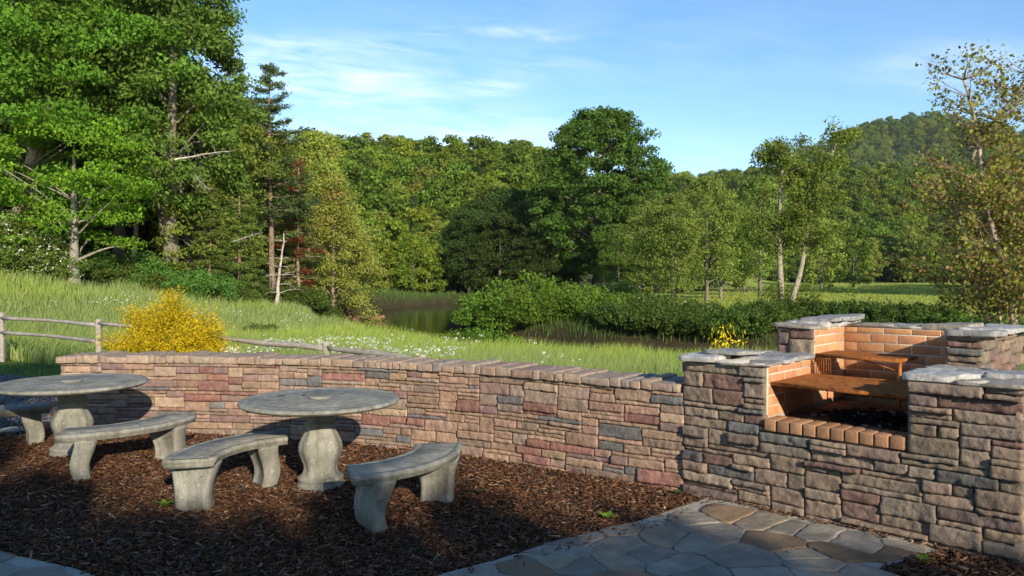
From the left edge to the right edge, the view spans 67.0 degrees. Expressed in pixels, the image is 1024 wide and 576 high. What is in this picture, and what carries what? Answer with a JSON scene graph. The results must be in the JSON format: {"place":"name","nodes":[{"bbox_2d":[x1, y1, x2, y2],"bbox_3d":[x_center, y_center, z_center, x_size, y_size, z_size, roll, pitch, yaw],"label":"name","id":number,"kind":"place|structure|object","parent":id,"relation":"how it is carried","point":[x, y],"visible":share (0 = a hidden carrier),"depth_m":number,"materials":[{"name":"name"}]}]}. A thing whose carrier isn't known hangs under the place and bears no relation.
{"place":"outdoors","nodes":[
{"label":"outdoors","id":0,"kind":"place"},
{"bbox_2d":[0,374,57,440],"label":"gravel","id":1,"kind":"structure","parent":0,"point":[12,399],"depth_m":10.74,"materials":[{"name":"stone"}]},
{"bbox_2d":[0,498,937,575],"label":"patio","id":2,"kind":"structure","parent":0,"point":[720,538],"depth_m":4.68,"materials":[{"name":"stone"}]},
{"bbox_2d":[434,496,794,575],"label":"spilled mulch","id":3,"kind":"object","parent":2,"relation":"on","point":[569,547],"visible":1,"depth_m":5.04,"materials":[{"name":"brown wood"}]},
{"bbox_2d":[0,127,1023,575],"bbox_3d":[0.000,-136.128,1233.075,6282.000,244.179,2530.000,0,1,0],"label":"ground","id":4,"kind":"structure","parent":0,"point":[564,333],"depth_m":39.93,"materials":[{"name":"soil"}]},
{"bbox_2d":[0,209,48,275],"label":"flowering shrub","id":5,"kind":"object","parent":4,"relation":"on","point":[4,253],"visible":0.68,"depth_m":36.67,"materials":[{"name":"green plant"}]},
{"bbox_2d":[0,215,65,274],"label":"flowering shrub","id":6,"kind":"object","parent":4,"relation":"on","point":[38,253],"visible":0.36,"depth_m":37.16,"materials":[{"name":"green plant"}]},
{"bbox_2d":[0,229,74,277],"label":"flowering shrub","id":7,"kind":"object","parent":4,"relation":"on","point":[44,243],"visible":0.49,"depth_m":38.13,"materials":[{"name":"green plant"}]},
{"bbox_2d":[21,240,91,278],"bbox_3d":[-23.454,-1.440,39.450,3.516,2.091,3.334,-1,1,-39],"label":"flowering shrub","id":8,"kind":"object","parent":4,"relation":"on","point":[80,265],"visible":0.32,"depth_m":39.32,"materials":[{"name":"green plant"}]},
{"bbox_2d":[0,0,113,220],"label":"leaning tree","id":9,"kind":"object","parent":4,"relation":"on","point":[40,12],"visible":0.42,"depth_m":38.96,"materials":[{"name":"green plant"}]},
{"bbox_2d":[0,0,126,231],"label":"leaning tree","id":10,"kind":"object","parent":4,"relation":"on","point":[50,22],"visible":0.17,"depth_m":39.77,"materials":[{"name":"green plant"}]},
{"bbox_2d":[0,108,168,282],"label":"maple tree","id":11,"kind":"object","parent":4,"relation":"on","point":[134,187],"visible":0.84,"depth_m":38.46,"materials":[{"name":"green plant"}]},
{"bbox_2d":[0,0,200,228],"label":"maple tree","id":12,"kind":"object","parent":4,"relation":"on","point":[21,29],"visible":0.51,"depth_m":37.78,"materials":[{"name":"green plant"}]},
{"bbox_2d":[80,256,144,280],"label":"dark shrub","id":13,"kind":"object","parent":4,"relation":"on","point":[111,263],"visible":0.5,"depth_m":41.94,"materials":[{"name":"green plant"}]},
{"bbox_2d":[85,261,143,282],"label":"dark shrub","id":14,"kind":"object","parent":4,"relation":"on","point":[128,270],"visible":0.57,"depth_m":41.62,"materials":[{"name":"green plant"}]},
{"bbox_2d":[6,0,226,260],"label":"oak tree","id":15,"kind":"object","parent":4,"relation":"on","point":[119,230],"visible":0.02,"depth_m":49.40,"materials":[{"name":"green plant"}]},
{"bbox_2d":[23,0,243,263],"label":"forest tree","id":16,"kind":"object","parent":4,"relation":"on","point":[142,233],"visible":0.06,"depth_m":56.24,"materials":[{"name":"green plant"}]},
{"bbox_2d":[102,248,171,282],"bbox_3d":[-21.021,-1.125,43.506,3.880,2.314,3.616,1,1,33],"label":"shrub","id":17,"kind":"object","parent":4,"relation":"on","point":[144,261],"visible":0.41,"depth_m":42.82,"materials":[{"name":"green plant"}]},
{"bbox_2d":[122,257,179,289],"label":"shrub","id":18,"kind":"object","parent":4,"relation":"on","point":[166,272],"visible":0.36,"depth_m":42.55,"materials":[{"name":"green plant"}]},
{"bbox_2d":[132,271,189,293],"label":"dark shrub","id":19,"kind":"object","parent":4,"relation":"on","point":[148,282],"visible":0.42,"depth_m":41.64,"materials":[{"name":"green plant"}]},
{"bbox_2d":[84,279,243,352],"bbox_3d":[-6.397,0.982,14.848,3.181,2.447,3.369,0,1,-23],"label":"golden cypress bush","id":20,"kind":"object","parent":4,"relation":"on","point":[154,335],"visible":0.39,"depth_m":14.41,"materials":[{"name":"yellow plant"}]},
{"bbox_2d":[68,0,274,273],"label":"oak tree","id":21,"kind":"object","parent":4,"relation":"on","point":[204,23],"visible":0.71,"depth_m":43.00,"materials":[{"name":"green plant"}]},
{"bbox_2d":[157,268,213,299],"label":"shrub","id":22,"kind":"object","parent":4,"relation":"on","point":[198,289],"visible":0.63,"depth_m":41.44,"materials":[{"name":"green plant"}]},
{"bbox_2d":[172,265,240,303],"bbox_3d":[-16.790,-0.158,42.550,3.676,2.192,3.425,0,1,-16],"label":"shrub","id":23,"kind":"object","parent":4,"relation":"on","point":[211,284],"visible":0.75,"depth_m":41.83,"materials":[{"name":"green plant"}]},
{"bbox_2d":[128,92,287,273],"bbox_3d":[-18.341,-5.623,47.228,9.183,12.604,9.193,0,1,-23],"label":"broadleaf tree","id":24,"kind":"object","parent":4,"relation":"on","point":[182,226],"visible":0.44,"depth_m":45.97,"materials":[{"name":"green plant"}]},
{"bbox_2d":[187,180,236,282],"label":"hemlock tree","id":25,"kind":"object","parent":4,"relation":"on","point":[210,232],"visible":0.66,"depth_m":44.67,"materials":[{"name":"green plant"}]},
{"bbox_2d":[0,312,426,361],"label":"rail fence","id":26,"kind":"object","parent":4,"relation":"on","point":[99,324],"visible":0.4,"depth_m":17.82,"materials":[{"name":"grey wood"}]},
{"bbox_2d":[179,98,302,280],"bbox_3d":[-20.602,-6.872,56.642,10.331,14.180,10.342,0,1,-15],"label":"broadleaf tree","id":27,"kind":"object","parent":4,"relation":"on","point":[283,149],"visible":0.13,"depth_m":55.62,"materials":[{"name":"green plant"}]},
{"bbox_2d":[211,162,272,302],"bbox_3d":[-16.424,-3.194,46.426,3.281,8.762,3.598,0,1,15],"label":"hemlock tree","id":28,"kind":"object","parent":4,"relation":"on","point":[241,267],"visible":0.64,"depth_m":46.27,"materials":[{"name":"green plant"}]},
{"bbox_2d":[231,61,322,288],"bbox_3d":[-16.277,-7.394,54.313,6.484,16.810,6.624,-1,1,-34],"label":"pine tree","id":29,"kind":"object","parent":4,"relation":"on","point":[288,209],"visible":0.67,"depth_m":53.67,"materials":[{"name":"green plant"}]},
{"bbox_2d":[266,233,301,306],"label":"dead tree","id":30,"kind":"object","parent":4,"relation":"on","point":[277,283],"visible":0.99,"depth_m":47.60,"materials":[{"name":"wood"}]},
{"bbox_2d":[265,282,314,304],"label":"dark shrub","id":31,"kind":"object","parent":4,"relation":"on","point":[298,293],"visible":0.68,"depth_m":51.34,"materials":[{"name":"green plant"}]},
{"bbox_2d":[266,144,326,287],"bbox_3d":[-16.752,-5.240,60.098,4.632,12.370,5.080,-1,1,-34],"label":"hemlock tree","id":32,"kind":"object","parent":4,"relation":"on","point":[309,266],"visible":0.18,"depth_m":59.52,"materials":[{"name":"green plant"}]},
{"bbox_2d":[274,156,326,288],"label":"dying conifer","id":33,"kind":"object","parent":4,"relation":"on","point":[296,267],"visible":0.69,"depth_m":55.84,"materials":[{"name":"green plant"}]},
{"bbox_2d":[290,287,335,308],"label":"dark shrub","id":34,"kind":"object","parent":4,"relation":"on","point":[320,300],"visible":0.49,"depth_m":53.69,"materials":[{"name":"green plant"}]},
{"bbox_2d":[254,129,387,287],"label":"broad tree","id":35,"kind":"object","parent":4,"relation":"on","point":[318,147],"visible":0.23,"depth_m":68.99,"materials":[{"name":"green plant"}]},
{"bbox_2d":[263,176,388,322],"bbox_3d":[-14.547,-2.517,60.749,9.630,12.536,9.904,0,1,-29],"label":"broad tree","id":36,"kind":"object","parent":4,"relation":"on","point":[333,194],"visible":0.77,"depth_m":59.88,"materials":[{"name":"green plant"}]},
{"bbox_2d":[55,351,686,490],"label":"stone wall","id":37,"kind":"structure","parent":4,"relation":"on","point":[612,425],"depth_m":7.33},
{"bbox_2d":[352,210,390,284],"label":"forest tree","id":38,"kind":"object","parent":4,"relation":"on","point":[362,215],"visible":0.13,"depth_m":91.48,"materials":[{"name":"green plant"}]},
{"bbox_2d":[361,231,407,288],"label":"forest tree","id":39,"kind":"object","parent":4,"relation":"on","point":[387,261],"visible":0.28,"depth_m":95.89,"materials":[{"name":"green plant"}]},
{"bbox_2d":[373,219,413,289],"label":"forest tree","id":40,"kind":"object","parent":4,"relation":"on","point":[394,226],"visible":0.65,"depth_m":99.29,"materials":[{"name":"green plant"}]},
{"bbox_2d":[384,228,424,290],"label":"forest tree","id":41,"kind":"object","parent":4,"relation":"on","point":[410,257],"visible":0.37,"depth_m":103.51,"materials":[{"name":"green plant"}]},
{"bbox_2d":[396,233,441,290],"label":"forest tree","id":42,"kind":"object","parent":4,"relation":"on","point":[422,272],"visible":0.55,"depth_m":107.52,"materials":[{"name":"green plant"}]},
{"bbox_2d":[412,238,448,292],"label":"forest tree","id":43,"kind":"object","parent":4,"relation":"on","point":[437,272],"visible":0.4,"depth_m":110.86,"materials":[{"name":"green plant"}]},
{"bbox_2d":[419,232,463,291],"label":"forest tree","id":44,"kind":"object","parent":4,"relation":"on","point":[435,236],"visible":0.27,"depth_m":114.62,"materials":[{"name":"green plant"}]},
{"bbox_2d":[435,208,502,292],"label":"shaded tree","id":45,"kind":"object","parent":4,"relation":"on","point":[451,241],"visible":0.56,"depth_m":111.02,"materials":[{"name":"green plant"}]},
{"bbox_2d":[449,289,494,325],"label":"river shrub","id":46,"kind":"object","parent":4,"relation":"on","point":[469,317],"visible":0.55,"depth_m":46.28,"materials":[{"name":"green plant"}]},
{"bbox_2d":[447,198,505,288],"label":"shaded tree","id":47,"kind":"object","parent":4,"relation":"on","point":[479,204],"visible":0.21,"depth_m":116.86,"materials":[{"name":"green plant"}]},
{"bbox_2d":[461,321,522,341],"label":"river shrub","id":48,"kind":"object","parent":4,"relation":"on","point":[486,336],"visible":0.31,"depth_m":42.96,"materials":[{"name":"green plant"}]},
{"bbox_2d":[455,211,538,297],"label":"shaded tree","id":49,"kind":"object","parent":4,"relation":"on","point":[486,220],"visible":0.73,"depth_m":107.48,"materials":[{"name":"green plant"}]},
{"bbox_2d":[475,288,528,327],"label":"river shrub","id":50,"kind":"object","parent":4,"relation":"on","point":[483,318],"visible":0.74,"depth_m":43.64,"materials":[{"name":"green plant"}]},
{"bbox_2d":[0,429,1023,575],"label":"mulch","id":51,"kind":"object","parent":4,"relation":"on","point":[14,454],"visible":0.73,"depth_m":5.37,"materials":[{"name":"brown wood"}]},
{"bbox_2d":[0,401,53,444],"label":"curved bench","id":52,"kind":"object","parent":51,"relation":"on","point":[29,414],"visible":0.88,"depth_m":7.28,"materials":[{"name":"concrete"}]},
{"bbox_2d":[0,373,148,457],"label":"round table","id":53,"kind":"object","parent":51,"relation":"on","point":[70,391],"visible":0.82,"depth_m":6.88,"materials":[{"name":"concrete"}]},
{"bbox_2d":[55,414,196,480],"bbox_3d":[-3.275,1.395,6.611,0.486,0.470,1.193,1,1,39],"label":"curved bench","id":54,"kind":"object","parent":51,"relation":"on","point":[166,433],"visible":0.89,"depth_m":6.45,"materials":[{"name":"concrete"}]},
{"bbox_2d":[162,430,287,511],"bbox_3d":[-2.163,1.425,5.922,0.486,0.470,1.193,0,1,24],"label":"curved bench","id":55,"kind":"object","parent":51,"relation":"on","point":[195,468],"visible":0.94,"depth_m":5.62,"materials":[{"name":"concrete"}]},
{"bbox_2d":[237,387,399,493],"bbox_3d":[-1.540,1.260,6.220,1.264,0.790,1.264,0,1,27],"label":"round table","id":56,"kind":"object","parent":51,"relation":"on","point":[320,446],"visible":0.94,"depth_m":6.10,"materials":[{"name":"concrete"}]},
{"bbox_2d":[346,442,461,534],"bbox_3d":[-0.728,1.432,5.473,0.486,0.470,1.193,1,1,31],"label":"curved bench","id":57,"kind":"object","parent":51,"relation":"on","point":[433,466],"visible":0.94,"depth_m":5.24,"materials":[{"name":"concrete"}]},
{"bbox_2d":[679,314,1023,565],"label":"stone barbecue","id":58,"kind":"object","parent":51,"relation":"on","point":[946,469],"visible":0.88,"depth_m":5.37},
{"bbox_2d":[771,357,907,398],"bbox_3d":[2.476,0.636,5.581,0.930,0.152,0.725,1,1,44],"label":"grill grate","id":59,"kind":"object","parent":58,"relation":"on","point":[814,380],"visible":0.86,"depth_m":5.56,"materials":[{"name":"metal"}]},
{"bbox_2d":[807,407,907,431],"bbox_3d":[2.659,0.938,5.749,0.844,0.084,0.898,1,1,36],"label":"charcoal","id":60,"kind":"object","parent":58,"relation":"on","point":[871,416],"visible":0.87,"depth_m":5.59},
{"bbox_2d":[815,350,917,411],"bbox_3d":[2.795,0.721,6.107,0.640,0.392,0.405,1,1,44],"label":"grill grate","id":61,"kind":"object","parent":58,"relation":"on","point":[899,359],"visible":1,"depth_m":5.96,"materials":[{"name":"metal"}]},
{"bbox_2d":[0,266,1023,376],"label":"meadow grass","id":62,"kind":"structure","parent":4,"relation":"on","point":[47,350],"depth_m":26.39,"materials":[{"name":"green plant"}]},
{"bbox_2d":[49,291,588,365],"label":"wildflowers","id":63,"kind":"object","parent":62,"relation":"on","point":[395,349],"visible":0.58,"depth_m":19.40,"materials":[{"name":"white plant"}]},
{"bbox_2d":[474,188,557,274],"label":"shaded tree","id":64,"kind":"object","parent":4,"relation":"on","point":[511,195],"visible":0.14,"depth_m":119.34,"materials":[{"name":"green plant"}]},
{"bbox_2d":[498,286,559,323],"bbox_3d":[0.880,0.942,44.102,3.755,2.148,3.653,0,1,-17],"label":"river shrub","id":65,"kind":"object","parent":4,"relation":"on","point":[531,318],"visible":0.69,"depth_m":43.04,"materials":[{"name":"green plant"}]},
{"bbox_2d":[494,235,564,291],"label":"shaded tree","id":66,"kind":"object","parent":4,"relation":"on","point":[529,242],"visible":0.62,"depth_m":104.26,"materials":[{"name":"green plant"}]},
{"bbox_2d":[498,270,574,307],"bbox_3d":[1.271,0.357,47.039,5.191,3.053,5.336,0,1,15],"label":"river shrub","id":67,"kind":"object","parent":4,"relation":"on","point":[543,282],"visible":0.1,"depth_m":46.24,"materials":[{"name":"green plant"}]},
{"bbox_2d":[491,195,586,287],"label":"shaded tree","id":68,"kind":"object","parent":4,"relation":"on","point":[520,208],"visible":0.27,"depth_m":108.97,"materials":[{"name":"green plant"}]},
{"bbox_2d":[513,284,573,321],"bbox_3d":[1.963,0.819,43.930,3.755,2.148,3.653,0,1,9],"label":"river shrub","id":69,"kind":"object","parent":4,"relation":"on","point":[556,294],"visible":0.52,"depth_m":43.05,"materials":[{"name":"green plant"}]},
{"bbox_2d":[69,110,1023,273],"label":"mountain wood","id":70,"kind":"object","parent":4,"relation":"on","point":[414,180],"depth_m":241.95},
{"bbox_2d":[532,282,591,319],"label":"river shrub","id":71,"kind":"object","parent":4,"relation":"on","point":[567,288],"visible":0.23,"depth_m":43.78,"materials":[{"name":"green plant"}]},
{"bbox_2d":[555,283,622,320],"bbox_3d":[4.185,0.778,44.046,3.845,2.261,3.952,0,1,-16],"label":"river shrub","id":72,"kind":"object","parent":4,"relation":"on","point":[578,307],"visible":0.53,"depth_m":43.06,"materials":[{"name":"green plant"}]},
{"bbox_2d":[524,105,678,287],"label":"oak tree","id":73,"kind":"object","parent":4,"relation":"on","point":[583,132],"visible":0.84,"depth_m":103.31,"materials":[{"name":"green plant"}]},
{"bbox_2d":[581,283,631,316],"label":"river shrub","id":74,"kind":"object","parent":4,"relation":"on","point":[601,299],"visible":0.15,"depth_m":44.37,"materials":[{"name":"green plant"}]},
{"bbox_2d":[588,278,653,298],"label":"river shrub","id":75,"kind":"object","parent":4,"relation":"on","point":[629,287],"visible":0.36,"depth_m":60.97,"materials":[{"name":"green plant"}]},
{"bbox_2d":[591,299,650,324],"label":"waterside shrub","id":76,"kind":"object","parent":4,"relation":"on","point":[611,308],"visible":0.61,"depth_m":39.84,"materials":[{"name":"green plant"}]},
{"bbox_2d":[591,223,651,285],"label":"broadleaf tree","id":77,"kind":"object","parent":4,"relation":"on","point":[613,230],"visible":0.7,"depth_m":93.72,"materials":[{"name":"green plant"}]},
{"bbox_2d":[595,196,670,293],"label":"broadleaf tree","id":78,"kind":"object","parent":4,"relation":"on","point":[629,205],"visible":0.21,"depth_m":102.52,"materials":[{"name":"green plant"}]},
{"bbox_2d":[611,305,656,330],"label":"waterside shrub","id":79,"kind":"object","parent":4,"relation":"on","point":[621,315],"visible":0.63,"depth_m":38.82,"materials":[{"name":"green plant"}]},
{"bbox_2d":[245,275,1023,347],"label":"bank grass","id":80,"kind":"structure","parent":4,"relation":"on","point":[979,320],"depth_m":41.23,"materials":[{"name":"green plant"}]},
{"bbox_2d":[624,304,679,331],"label":"waterside shrub","id":81,"kind":"object","parent":4,"relation":"on","point":[660,311],"visible":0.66,"depth_m":38.24,"materials":[{"name":"green plant"}]},
{"bbox_2d":[618,199,689,292],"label":"willow tree","id":82,"kind":"object","parent":4,"relation":"on","point":[636,227],"visible":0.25,"depth_m":69.49,"materials":[{"name":"green plant"}]},
{"bbox_2d":[629,192,708,306],"bbox_3d":[11.087,-2.369,51.959,5.132,8.247,5.791,0,1,-29],"label":"willow tree","id":83,"kind":"object","parent":4,"relation":"on","point":[672,247],"visible":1,"depth_m":51.19,"materials":[{"name":"green plant"}]},
{"bbox_2d":[650,294,702,312],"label":"river shrub","id":84,"kind":"object","parent":4,"relation":"on","point":[668,302],"visible":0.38,"depth_m":43.52,"materials":[{"name":"green plant"}]},
{"bbox_2d":[659,307,711,334],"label":"waterside shrub","id":85,"kind":"object","parent":4,"relation":"on","point":[675,315],"visible":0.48,"depth_m":37.46,"materials":[{"name":"green plant"}]},
{"bbox_2d":[678,307,732,335],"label":"waterside shrub","id":86,"kind":"object","parent":4,"relation":"on","point":[688,328],"visible":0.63,"depth_m":36.88,"materials":[{"name":"green plant"}]},
{"bbox_2d":[669,174,750,301],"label":"willow tree","id":87,"kind":"object","parent":4,"relation":"on","point":[721,223],"visible":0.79,"depth_m":72.74,"materials":[{"name":"green plant"}]},
{"bbox_2d":[686,204,760,298],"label":"broadleaf tree","id":88,"kind":"object","parent":4,"relation":"on","point":[747,266],"visible":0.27,"depth_m":82.40,"materials":[{"name":"green plant"}]},
{"bbox_2d":[694,307,754,335],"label":"waterside shrub","id":89,"kind":"object","parent":4,"relation":"on","point":[715,330],"visible":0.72,"depth_m":36.25,"materials":[{"name":"green plant"}]},
{"bbox_2d":[719,307,773,334],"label":"waterside shrub","id":90,"kind":"object","parent":4,"relation":"on","point":[765,330],"visible":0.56,"depth_m":36.18,"materials":[{"name":"green plant"}]},
{"bbox_2d":[496,225,1022,316],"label":"hay grass","id":91,"kind":"structure","parent":4,"relation":"on","point":[887,296],"depth_m":101.98,"materials":[{"name":"green plant"}]},
{"bbox_2d":[719,174,800,296],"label":"willow tree","id":92,"kind":"object","parent":4,"relation":"on","point":[754,182],"visible":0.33,"depth_m":90.94,"materials":[{"name":"green plant"}]},
{"bbox_2d":[729,303,800,330],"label":"waterside shrub","id":93,"kind":"object","parent":4,"relation":"on","point":[776,314],"visible":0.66,"depth_m":36.37,"materials":[{"name":"green plant"}]},
{"bbox_2d":[745,297,807,319],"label":"river shrub","id":94,"kind":"object","parent":4,"relation":"on","point":[793,307],"visible":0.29,"depth_m":39.32,"materials":[{"name":"green plant"}]},
{"bbox_2d":[744,116,866,302],"bbox_3d":[20.868,-5.045,54.937,9.008,14.213,5.885,0,1,0],"label":"twin trunk tree","id":95,"kind":"object","parent":4,"relation":"on","point":[789,222],"visible":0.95,"depth_m":54.44,"materials":[{"name":"green plant"}]},
{"bbox_2d":[799,217,847,288],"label":"tree","id":96,"kind":"object","parent":4,"relation":"on","point":[825,276],"visible":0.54,"depth_m":149.53,"materials":[{"name":"green plant"}]},
{"bbox_2d":[830,223,874,286],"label":"tree","id":97,"kind":"object","parent":4,"relation":"on","point":[863,254],"visible":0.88,"depth_m":168.90,"materials":[{"name":"green plant"}]},
{"bbox_2d":[828,297,881,321],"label":"river shrub","id":98,"kind":"object","parent":4,"relation":"on","point":[839,307],"visible":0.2,"depth_m":38.49,"materials":[{"name":"green plant"}]},
{"bbox_2d":[863,237,890,282],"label":"field edge tree","id":99,"kind":"object","parent":4,"relation":"on","point":[875,249],"visible":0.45,"depth_m":290.19,"materials":[{"name":"green plant"}]},
{"bbox_2d":[848,300,908,322],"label":"river shrub","id":100,"kind":"object","parent":4,"relation":"on","point":[881,309],"visible":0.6,"depth_m":37.23,"materials":[{"name":"green plant"}]},
{"bbox_2d":[880,239,912,281],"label":"field edge tree","id":101,"kind":"object","parent":4,"relation":"on","point":[888,252],"visible":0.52,"depth_m":298.54,"materials":[{"name":"green plant"}]},
{"bbox_2d":[887,226,930,282],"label":"field edge tree","id":102,"kind":"object","parent":4,"relation":"on","point":[908,231],"visible":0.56,"depth_m":292.75,"materials":[{"name":"green plant"}]},
{"bbox_2d":[887,301,947,322],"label":"river shrub","id":103,"kind":"object","parent":4,"relation":"on","point":[939,308],"visible":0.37,"depth_m":36.37,"materials":[{"name":"green plant"}]},
{"bbox_2d":[899,238,939,282],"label":"field edge tree","id":104,"kind":"object","parent":4,"relation":"on","point":[922,247],"visible":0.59,"depth_m":287.91,"materials":[{"name":"green plant"}]},
{"bbox_2d":[905,303,975,323],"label":"river shrub","id":105,"kind":"object","parent":4,"relation":"on","point":[951,315],"visible":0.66,"depth_m":35.42,"materials":[{"name":"green plant"}]},
{"bbox_2d":[882,39,1023,324],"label":"sycamore tree","id":106,"kind":"object","parent":4,"relation":"on","point":[1005,280],"visible":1,"depth_m":35.57,"materials":[{"name":"green plant"}]},
{"bbox_2d":[339,303,702,356],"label":"river water","id":107,"kind":"structure","parent":0,"point":[431,319],"depth_m":62.06,"materials":[{"name":"green liquid"}]},
{"bbox_2d":[188,0,1023,177],"label":"sky","id":108,"kind":"structure","parent":0,"point":[717,79],"materials":[{"name":"blue"}]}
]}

